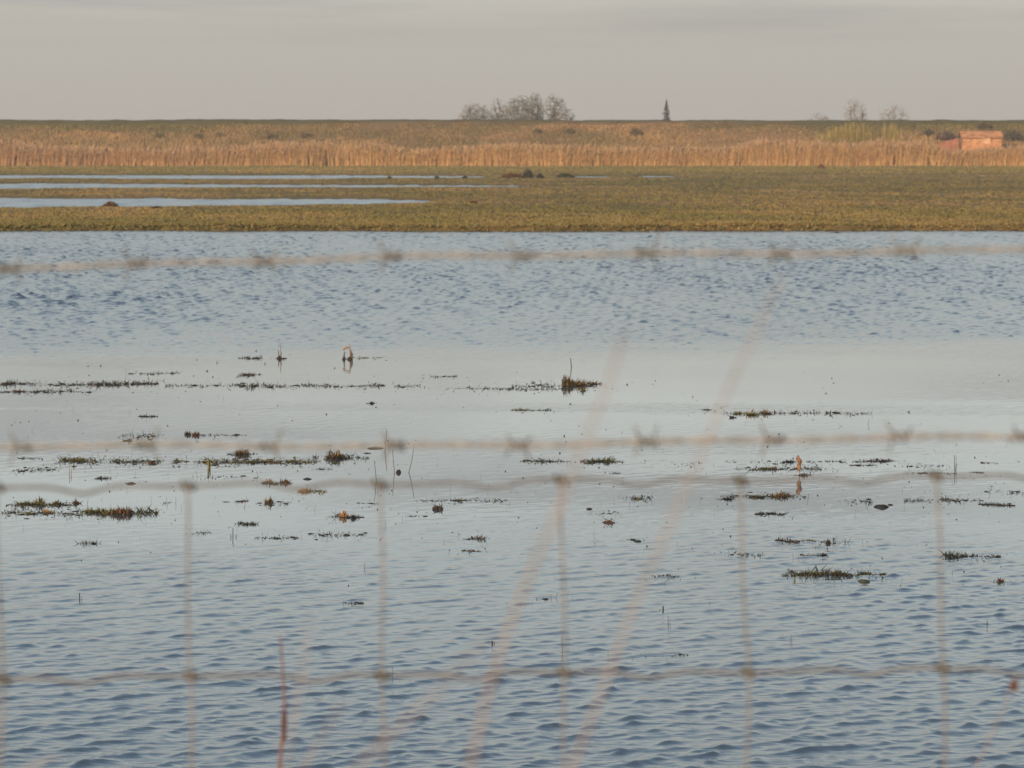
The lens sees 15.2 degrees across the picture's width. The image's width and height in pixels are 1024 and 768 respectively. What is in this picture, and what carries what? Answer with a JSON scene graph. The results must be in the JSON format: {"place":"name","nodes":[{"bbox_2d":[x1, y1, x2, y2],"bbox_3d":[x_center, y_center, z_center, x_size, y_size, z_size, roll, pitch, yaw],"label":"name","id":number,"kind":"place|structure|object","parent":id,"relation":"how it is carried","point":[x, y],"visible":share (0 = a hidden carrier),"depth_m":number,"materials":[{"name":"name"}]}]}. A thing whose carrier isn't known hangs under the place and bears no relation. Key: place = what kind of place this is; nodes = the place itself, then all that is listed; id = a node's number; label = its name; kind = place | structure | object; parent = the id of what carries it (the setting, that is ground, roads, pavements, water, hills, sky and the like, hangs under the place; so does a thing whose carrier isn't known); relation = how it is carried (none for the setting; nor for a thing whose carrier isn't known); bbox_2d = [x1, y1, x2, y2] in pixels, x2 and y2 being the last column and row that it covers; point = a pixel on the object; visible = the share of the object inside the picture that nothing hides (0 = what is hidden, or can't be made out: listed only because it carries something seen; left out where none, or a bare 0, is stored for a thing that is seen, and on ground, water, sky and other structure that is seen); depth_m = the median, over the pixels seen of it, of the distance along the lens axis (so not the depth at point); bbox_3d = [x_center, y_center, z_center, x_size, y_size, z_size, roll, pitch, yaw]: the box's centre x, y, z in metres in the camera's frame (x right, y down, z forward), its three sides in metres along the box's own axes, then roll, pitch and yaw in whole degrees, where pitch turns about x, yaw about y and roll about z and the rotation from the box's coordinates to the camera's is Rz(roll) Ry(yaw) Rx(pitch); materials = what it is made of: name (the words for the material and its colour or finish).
{"place":"outdoors","nodes":[
{"label":"outdoors","id":0,"kind":"place"},
{"bbox_2d":[0,175,678,207],"bbox_3d":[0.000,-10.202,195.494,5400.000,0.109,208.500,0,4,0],"label":"pool water","id":1,"kind":"structure","parent":0,"point":[17,202],"depth_m":176.43,"materials":[{"name":"blue liquid"}]},
{"bbox_2d":[102,201,118,206],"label":"rush tussock","id":2,"kind":"object","parent":1,"relation":"on","point":[109,203],"visible":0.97,"depth_m":116.67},
{"bbox_2d":[0,230,1023,767],"bbox_3d":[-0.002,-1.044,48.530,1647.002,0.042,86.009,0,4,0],"label":"lake water","id":3,"kind":"structure","parent":0,"point":[932,342],"depth_m":21.42,"materials":[{"name":"blue liquid"}]},
{"bbox_2d":[13,466,59,472],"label":"weed mat","id":4,"kind":"object","parent":3,"relation":"on","point":[35,469],"visible":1,"depth_m":23.62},
{"bbox_2d":[0,388,89,393],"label":"weed mat","id":5,"kind":"object","parent":3,"relation":"on","point":[15,390],"visible":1,"depth_m":31.07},
{"bbox_2d":[4,495,87,509],"bbox_3d":[-2.589,0.656,21.316,0.482,0.074,0.623,0,4,0],"label":"weed mat","id":6,"kind":"object","parent":3,"relation":"on","point":[41,502],"visible":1,"depth_m":21.35,"materials":[{"name":"plant"}]},
{"bbox_2d":[1,505,161,519],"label":"weed mat","id":7,"kind":"object","parent":3,"relation":"on","point":[121,511],"visible":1,"depth_m":20.82,"materials":[{"name":"plant"}]},
{"bbox_2d":[0,378,164,387],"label":"weed mat","id":8,"kind":"object","parent":3,"relation":"on","point":[97,384],"visible":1,"depth_m":32.03,"materials":[{"name":"plant"}]},
{"bbox_2d":[75,540,97,544],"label":"weed mat","id":9,"kind":"object","parent":3,"relation":"on","point":[89,542],"visible":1,"depth_m":19.26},
{"bbox_2d":[95,474,112,478],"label":"weed mat","id":10,"kind":"object","parent":3,"relation":"on","point":[100,477],"visible":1,"depth_m":23.01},
{"bbox_2d":[52,453,160,467],"bbox_3d":[-2.546,0.474,24.289,0.695,0.043,1.011,0,4,0],"label":"weed mat","id":11,"kind":"object","parent":3,"relation":"on","point":[81,459],"visible":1,"depth_m":24.25,"materials":[{"name":"plant"}]},
{"bbox_2d":[117,430,158,441],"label":"weed mat","id":12,"kind":"object","parent":3,"relation":"on","point":[130,440],"visible":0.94,"depth_m":26.29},
{"bbox_2d":[129,371,180,374],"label":"weed mat","id":13,"kind":"object","parent":3,"relation":"on","point":[156,373],"visible":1,"depth_m":33.54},
{"bbox_2d":[207,458,210,468],"bbox_3d":[-1.873,0.550,23.730,0.021,0.186,0.031,0,4,0],"label":"reed stub","id":14,"kind":"object","parent":3,"relation":"in","point":[209,466],"visible":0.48,"depth_m":23.72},
{"bbox_2d":[184,431,245,437],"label":"weed mat","id":15,"kind":"object","parent":3,"relation":"on","point":[193,434],"visible":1,"depth_m":26.43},
{"bbox_2d":[193,470,257,478],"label":"weed mat","id":16,"kind":"object","parent":3,"relation":"on","point":[226,476],"visible":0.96,"depth_m":23.11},
{"bbox_2d":[227,449,256,455],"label":"weed mat","id":17,"kind":"object","parent":3,"relation":"on","point":[243,452],"visible":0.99,"depth_m":24.80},
{"bbox_2d":[172,456,320,466],"bbox_3d":[-1.686,0.482,24.218,0.969,0.061,0.836,0,4,0],"label":"weed mat","id":18,"kind":"object","parent":3,"relation":"on","point":[253,461],"visible":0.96,"depth_m":24.19,"materials":[{"name":"plant"}]},
{"bbox_2d":[235,521,258,525],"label":"weed mat","id":19,"kind":"object","parent":3,"relation":"on","point":[251,523],"visible":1,"depth_m":20.24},
{"bbox_2d":[238,371,260,376],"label":"weed mat","id":20,"kind":"object","parent":3,"relation":"on","point":[248,374],"visible":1,"depth_m":33.32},
{"bbox_2d":[255,495,287,508],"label":"weed mat","id":21,"kind":"object","parent":3,"relation":"on","point":[270,500],"visible":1,"depth_m":21.44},
{"bbox_2d":[256,536,298,539],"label":"weed mat","id":22,"kind":"object","parent":3,"relation":"on","point":[279,538],"visible":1,"depth_m":19.52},
{"bbox_2d":[263,478,292,485],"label":"weed mat","id":23,"kind":"object","parent":3,"relation":"on","point":[285,481],"visible":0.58,"depth_m":22.70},
{"bbox_2d":[276,345,286,358],"bbox_3d":[-2.168,-0.240,35.843,0.129,0.252,0.176,0,4,0],"label":"reed stub","id":24,"kind":"object","parent":3,"relation":"on","point":[279,356],"visible":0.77,"depth_m":35.86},
{"bbox_2d":[164,380,419,389],"bbox_3d":[-1.817,0.001,31.839,2.133,0.051,0.975,0,4,0],"label":"weed mat","id":25,"kind":"object","parent":3,"relation":"on","point":[255,385],"visible":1,"depth_m":31.83,"materials":[{"name":"plant"}]},
{"bbox_2d":[298,489,325,493],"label":"weed mat","id":26,"kind":"object","parent":3,"relation":"on","point":[309,490],"visible":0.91,"depth_m":22.13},
{"bbox_2d":[308,531,367,539],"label":"weed mat","id":27,"kind":"object","parent":3,"relation":"on","point":[335,534],"visible":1,"depth_m":19.69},
{"bbox_2d":[313,449,369,463],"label":"weed mat","id":28,"kind":"object","parent":3,"relation":"on","point":[333,456],"visible":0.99,"depth_m":24.51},
{"bbox_2d":[327,510,362,518],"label":"weed mat","id":29,"kind":"object","parent":3,"relation":"on","point":[344,514],"visible":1,"depth_m":20.63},
{"bbox_2d":[342,344,352,359],"bbox_3d":[-1.533,-0.242,35.778,0.109,0.265,0.093,-1,4,-10],"label":"reed stub","id":30,"kind":"object","parent":3,"relation":"in","point":[351,353],"visible":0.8,"depth_m":35.75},
{"bbox_2d":[392,448,413,474],"bbox_3d":[-0.663,0.516,23.413,0.135,0.292,0.253,0,4,0],"label":"reed stub","id":31,"kind":"object","parent":3,"relation":"in","point":[398,471],"visible":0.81,"depth_m":23.43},
{"bbox_2d":[432,504,443,508],"bbox_3d":[-0.402,0.680,21.089,0.067,0.049,0.082,2,4,33],"label":"mud lump","id":32,"kind":"object","parent":3,"relation":"on","point":[438,507],"visible":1,"depth_m":21.07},
{"bbox_2d":[416,497,502,502],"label":"weed mat","id":33,"kind":"object","parent":3,"relation":"on","point":[464,500],"visible":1,"depth_m":21.57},
{"bbox_2d":[466,535,486,540],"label":"weed mat","id":34,"kind":"object","parent":3,"relation":"on","point":[472,538],"visible":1,"depth_m":19.49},
{"bbox_2d":[448,386,564,391],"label":"weed mat","id":35,"kind":"object","parent":3,"relation":"on","point":[510,388],"visible":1,"depth_m":31.43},
{"bbox_2d":[12,350,1022,661],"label":"floating specks","id":36,"kind":"object","parent":3,"relation":"on","point":[544,458],"visible":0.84,"depth_m":23.66,"materials":[{"name":"plant"}]},
{"bbox_2d":[510,408,551,412],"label":"weed mat","id":37,"kind":"object","parent":3,"relation":"on","point":[520,409],"visible":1,"depth_m":28.92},
{"bbox_2d":[522,457,571,463],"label":"weed mat","id":38,"kind":"object","parent":3,"relation":"on","point":[540,459],"visible":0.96,"depth_m":24.25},
{"bbox_2d":[512,374,601,390],"bbox_3d":[0.392,-0.024,31.817,0.806,0.140,1.365,0,4,0],"label":"weed mat","id":39,"kind":"object","parent":3,"relation":"on","point":[567,381],"visible":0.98,"depth_m":31.88,"materials":[{"name":"plant"}]},
{"bbox_2d":[580,455,624,464],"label":"weed mat","id":40,"kind":"object","parent":3,"relation":"on","point":[609,459],"visible":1,"depth_m":24.23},
{"bbox_2d":[602,518,614,522],"bbox_3d":[0.518,0.727,20.334,0.117,0.045,0.074,-2,4,-25],"label":"mud lump","id":41,"kind":"object","parent":3,"relation":"on","point":[608,521],"visible":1,"depth_m":20.32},
{"bbox_2d":[619,492,652,500],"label":"weed mat","id":42,"kind":"object","parent":3,"relation":"on","point":[635,497],"visible":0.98,"depth_m":21.69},
{"bbox_2d":[715,490,808,499],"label":"weed mat","id":43,"kind":"object","parent":3,"relation":"on","point":[783,494],"visible":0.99,"depth_m":21.81,"materials":[{"name":"plant"}]},
{"bbox_2d":[755,511,787,516],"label":"weed mat","id":44,"kind":"object","parent":3,"relation":"on","point":[763,513],"visible":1,"depth_m":20.79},
{"bbox_2d":[753,459,815,464],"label":"weed mat","id":45,"kind":"object","parent":3,"relation":"on","point":[786,460],"visible":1,"depth_m":24.19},
{"bbox_2d":[737,464,832,473],"bbox_3d":[1.676,0.517,23.668,0.623,0.036,0.684,0,4,0],"label":"weed mat","id":46,"kind":"object","parent":3,"relation":"on","point":[781,469],"visible":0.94,"depth_m":23.67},
{"bbox_2d":[721,409,870,417],"bbox_3d":[2.120,0.213,28.509,1.121,0.062,0.806,0,4,0],"label":"weed mat","id":47,"kind":"object","parent":3,"relation":"on","point":[763,412],"visible":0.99,"depth_m":28.56,"materials":[{"name":"plant"}]},
{"bbox_2d":[774,537,824,543],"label":"weed mat","id":48,"kind":"object","parent":3,"relation":"on","point":[793,541],"visible":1,"depth_m":19.39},
{"bbox_2d":[793,455,810,476],"bbox_3d":[1.735,0.516,23.253,0.149,0.174,0.195,-1,4,-18],"label":"upright leaf","id":49,"kind":"object","parent":3,"relation":"on","point":[799,461],"visible":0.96,"depth_m":23.23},
{"bbox_2d":[800,553,827,556],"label":"weed mat","id":50,"kind":"object","parent":3,"relation":"on","point":[822,554],"visible":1,"depth_m":18.70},
{"bbox_2d":[781,565,885,579],"bbox_3d":[1.504,0.875,17.864,0.510,0.046,0.447,0,4,0],"label":"weed mat","id":51,"kind":"object","parent":3,"relation":"on","point":[840,573],"visible":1,"depth_m":17.86,"materials":[{"name":"plant"}]},
{"bbox_2d":[853,458,895,462],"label":"weed mat","id":52,"kind":"object","parent":3,"relation":"on","point":[882,460],"visible":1,"depth_m":24.26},
{"bbox_2d":[874,504,888,507],"bbox_3d":[2.039,0.674,21.204,0.066,0.019,0.059,-3,5,-40],"label":"floating leaf","id":53,"kind":"object","parent":3,"relation":"on","point":[881,505],"visible":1,"depth_m":21.18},
{"bbox_2d":[904,496,932,502],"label":"weed mat","id":54,"kind":"object","parent":3,"relation":"on","point":[916,500],"visible":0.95,"depth_m":21.57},
{"bbox_2d":[905,472,955,473],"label":"weed mat","id":55,"kind":"object","parent":3,"relation":"on","point":[927,472],"visible":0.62,"depth_m":23.37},
{"bbox_2d":[939,494,982,501],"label":"weed mat","id":56,"kind":"object","parent":3,"relation":"on","point":[966,500],"visible":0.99,"depth_m":21.62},
{"bbox_2d":[938,549,1000,559],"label":"weed mat","id":57,"kind":"object","parent":3,"relation":"on","point":[948,554],"visible":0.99,"depth_m":18.65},
{"bbox_2d":[979,501,1014,505],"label":"weed mat","id":58,"kind":"object","parent":3,"relation":"on","point":[1003,504],"visible":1,"depth_m":21.32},
{"bbox_2d":[0,165,1023,231],"bbox_3d":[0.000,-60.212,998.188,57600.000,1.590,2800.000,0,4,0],"label":"ground","id":59,"kind":"structure","parent":0,"point":[573,228],"depth_m":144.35,"materials":[{"name":"plant"}]},
{"bbox_2d":[27,756,58,767],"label":"grass stem","id":60,"kind":"object","parent":59,"relation":"on","point":[31,766],"visible":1,"depth_m":2.62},
{"bbox_2d":[278,636,286,767],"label":"grass stem","id":61,"kind":"object","parent":59,"relation":"on","point":[283,726],"visible":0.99,"depth_m":4.33,"materials":[{"name":"plant"}]},
{"bbox_2d":[284,610,311,767],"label":"grass stem","id":62,"kind":"object","parent":59,"relation":"on","point":[290,738],"visible":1,"depth_m":1.91,"materials":[{"name":"plant"}]},
{"bbox_2d":[303,700,342,767],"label":"grass stem","id":63,"kind":"object","parent":59,"relation":"on","point":[312,752],"visible":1,"depth_m":2.02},
{"bbox_2d":[355,629,492,767],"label":"grass stem","id":64,"kind":"object","parent":59,"relation":"on","point":[383,741],"visible":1,"depth_m":1.61,"materials":[{"name":"plant"}]},
{"bbox_2d":[457,103,495,119],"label":"bare bush","id":65,"kind":"object","parent":59,"relation":"on","point":[468,113],"visible":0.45,"depth_m":450.35,"materials":[{"name":"brown plant"}]},
{"bbox_2d":[489,98,505,119],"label":"bare tree","id":66,"kind":"object","parent":59,"relation":"on","point":[497,114],"visible":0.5,"depth_m":454.81,"materials":[{"name":"brown plant"}]},
{"bbox_2d":[500,172,521,177],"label":"rush tussock","id":67,"kind":"object","parent":59,"relation":"on","point":[512,175],"visible":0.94,"depth_m":220.94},
{"bbox_2d":[0,136,1023,165],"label":"reed bed","id":68,"kind":"object","parent":59,"relation":"on","point":[767,152],"visible":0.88,"depth_m":331.29,"materials":[{"name":"plant"}]},
{"bbox_2d":[500,95,539,119],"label":"bare tree","id":69,"kind":"object","parent":59,"relation":"on","point":[516,108],"visible":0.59,"depth_m":448.59,"materials":[{"name":"brown plant"}]},
{"bbox_2d":[521,168,534,177],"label":"rush tussock","id":70,"kind":"object","parent":59,"relation":"on","point":[528,173],"visible":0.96,"depth_m":216.41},
{"bbox_2d":[526,92,544,119],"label":"bare tree","id":71,"kind":"object","parent":59,"relation":"on","point":[538,108],"visible":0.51,"depth_m":456.60,"materials":[{"name":"brown plant"}]},
{"bbox_2d":[536,172,544,177],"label":"rush tussock","id":72,"kind":"object","parent":59,"relation":"on","point":[539,175],"visible":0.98,"depth_m":216.45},
{"bbox_2d":[468,330,624,767],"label":"grass stem","id":73,"kind":"object","parent":59,"relation":"on","point":[491,682],"visible":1,"depth_m":1.66,"materials":[{"name":"plant"}]},
{"bbox_2d":[541,94,567,119],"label":"bare tree","id":74,"kind":"object","parent":59,"relation":"on","point":[554,116],"visible":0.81,"depth_m":453.76,"materials":[{"name":"brown plant"}]},
{"bbox_2d":[555,172,574,177],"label":"rush tussock","id":75,"kind":"object","parent":59,"relation":"on","point":[564,174],"visible":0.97,"depth_m":220.96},
{"bbox_2d":[562,108,574,119],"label":"bare bush","id":76,"kind":"object","parent":59,"relation":"on","point":[571,118],"visible":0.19,"depth_m":460.95,"materials":[{"name":"brown plant"}]},
{"bbox_2d":[662,100,670,120],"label":"conifer","id":77,"kind":"object","parent":59,"relation":"on","point":[666,114],"visible":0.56,"depth_m":438.88,"materials":[{"name":"green plant"}]},
{"bbox_2d":[570,278,782,767],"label":"grass stem","id":78,"kind":"object","parent":59,"relation":"on","point":[644,582],"visible":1,"depth_m":1.81,"materials":[{"name":"plant"}]},
{"bbox_2d":[807,113,827,119],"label":"bare bush","id":79,"kind":"object","parent":59,"relation":"on","point":[820,117],"visible":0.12,"depth_m":473.63,"materials":[{"name":"brown plant"}]},
{"bbox_2d":[808,132,837,144],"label":"willow bush","id":80,"kind":"object","parent":59,"relation":"on","point":[821,138],"visible":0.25,"depth_m":342.48,"materials":[{"name":"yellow plant"}]},
{"bbox_2d":[819,125,855,143],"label":"willow bush","id":81,"kind":"object","parent":59,"relation":"on","point":[835,136],"visible":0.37,"depth_m":342.55,"materials":[{"name":"yellow plant"}]},
{"bbox_2d":[833,121,867,144],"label":"willow bush","id":82,"kind":"object","parent":59,"relation":"on","point":[850,136],"visible":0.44,"depth_m":342.35,"materials":[{"name":"yellow plant"}]},
{"bbox_2d":[843,98,860,119],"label":"bare tree","id":83,"kind":"object","parent":59,"relation":"on","point":[853,110],"visible":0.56,"depth_m":468.56,"materials":[{"name":"brown plant"}]},
{"bbox_2d":[859,105,866,119],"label":"bare tree","id":84,"kind":"object","parent":59,"relation":"on","point":[863,115],"visible":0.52,"depth_m":470.68,"materials":[{"name":"brown plant"}]},
{"bbox_2d":[848,122,878,146],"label":"willow bush","id":85,"kind":"object","parent":59,"relation":"on","point":[862,135],"visible":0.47,"depth_m":342.40,"materials":[{"name":"yellow plant"}]},
{"bbox_2d":[865,125,892,143],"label":"willow bush","id":86,"kind":"object","parent":59,"relation":"on","point":[879,136],"visible":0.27,"depth_m":342.63,"materials":[{"name":"yellow plant"}]},
{"bbox_2d":[877,122,903,142],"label":"willow bush","id":87,"kind":"object","parent":59,"relation":"on","point":[888,135],"visible":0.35,"depth_m":342.53,"materials":[{"name":"yellow plant"}]},
{"bbox_2d":[877,106,909,119],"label":"bare tree","id":88,"kind":"object","parent":59,"relation":"on","point":[889,115],"visible":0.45,"depth_m":478.65,"materials":[{"name":"brown plant"}]},
{"bbox_2d":[939,138,957,150],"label":"reed screen","id":89,"kind":"object","parent":59,"relation":"on","point":[949,144],"visible":0.36,"depth_m":342.91,"materials":[{"name":"brown plant"}]},
{"bbox_2d":[958,131,1003,150],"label":"bird hide","id":90,"kind":"object","parent":59,"relation":"on","point":[974,139],"visible":0.46,"depth_m":342.33},
{"bbox_2d":[976,677,1018,767],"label":"grass stem","id":91,"kind":"object","parent":59,"relation":"on","point":[1013,685],"visible":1,"depth_m":3.42,"materials":[{"name":"plant"}]},
{"bbox_3d":[-2.051,0.647,3.108,0.105,1.782,0.099,0,4,0],"label":"fence post","id":92,"kind":"object","parent":59,"relation":"on","visible":0},
{"bbox_2d":[0,470,1023,767],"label":"wire netting","id":93,"kind":"object","parent":92,"relation":"attached to","point":[382,676],"visible":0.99,"depth_m":3.03,"materials":[{"name":"metal"}]},
{"bbox_2d":[0,234,1023,284],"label":"barbed wire","id":94,"kind":"object","parent":92,"relation":"attached to","point":[397,257],"visible":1,"depth_m":3.00,"materials":[{"name":"metal"}]},
{"bbox_2d":[0,119,1023,151],"bbox_3d":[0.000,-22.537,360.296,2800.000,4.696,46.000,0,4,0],"label":"embankment","id":95,"kind":"structure","parent":0,"point":[383,123],"depth_m":352.67,"materials":[{"name":"plant"}]},
{"bbox_2d":[153,131,162,137],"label":"scrub bush","id":96,"kind":"object","parent":95,"relation":"on","point":[157,134],"visible":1,"depth_m":349.69,"materials":[{"name":"brown plant"}]},
{"bbox_2d":[192,131,201,138],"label":"scrub bush","id":97,"kind":"object","parent":95,"relation":"on","point":[195,135],"visible":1,"depth_m":349.43,"materials":[{"name":"brown plant"}]},
{"bbox_2d":[213,131,223,136],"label":"scrub bush","id":98,"kind":"object","parent":95,"relation":"on","point":[218,133],"visible":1,"depth_m":349.86,"materials":[{"name":"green plant"}]},
{"bbox_2d":[264,131,277,138],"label":"scrub bush","id":99,"kind":"object","parent":95,"relation":"on","point":[270,135],"visible":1,"depth_m":349.48,"materials":[{"name":"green plant"}]},
{"bbox_2d":[300,130,312,137],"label":"scrub bush","id":100,"kind":"object","parent":95,"relation":"on","point":[303,134],"visible":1,"depth_m":349.60,"materials":[{"name":"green plant"}]},
{"bbox_2d":[531,127,541,133],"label":"scrub bush","id":101,"kind":"object","parent":95,"relation":"on","point":[536,130],"visible":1,"depth_m":351.07,"materials":[{"name":"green plant"}]},
{"bbox_2d":[563,127,574,133],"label":"scrub bush","id":102,"kind":"object","parent":95,"relation":"on","point":[567,130],"visible":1,"depth_m":350.91,"materials":[{"name":"brown plant"}]},
{"bbox_2d":[629,126,641,135],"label":"scrub bush","id":103,"kind":"object","parent":95,"relation":"on","point":[636,132],"visible":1,"depth_m":350.37,"materials":[{"name":"brown plant"}]},
{"bbox_2d":[922,128,934,135],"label":"scrub bush","id":104,"kind":"object","parent":95,"relation":"on","point":[929,131],"visible":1,"depth_m":350.29,"materials":[{"name":"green plant"}]},
{"bbox_2d":[935,129,954,139],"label":"scrub bush","id":105,"kind":"object","parent":95,"relation":"on","point":[944,134],"visible":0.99,"depth_m":348.95,"materials":[{"name":"brown plant"}]},
{"bbox_2d":[972,121,994,128],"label":"scrub bush","id":106,"kind":"object","parent":95,"relation":"on","point":[986,125],"visible":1,"depth_m":352.23,"materials":[{"name":"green plant"}]},
{"bbox_2d":[1003,128,1023,140],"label":"scrub bush","id":107,"kind":"object","parent":95,"relation":"on","point":[1012,135],"visible":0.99,"depth_m":349.00,"materials":[{"name":"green plant"}]},
{"bbox_2d":[0,0,1023,120],"label":"sky","id":108,"kind":"structure","parent":0,"point":[770,60],"materials":[{"name":"grey"}]},
{"bbox_3d":[2.049,0.647,3.108,0.105,1.782,0.099,0,4,0],"label":"fence post","id":109,"kind":"object","parent":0,"visible":0},
{"bbox_2d":[0,420,1023,464],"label":"barbed wire","id":110,"kind":"object","parent":109,"relation":"attached to","point":[395,443],"visible":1,"depth_m":3.01,"materials":[{"name":"metal"}]}
]}

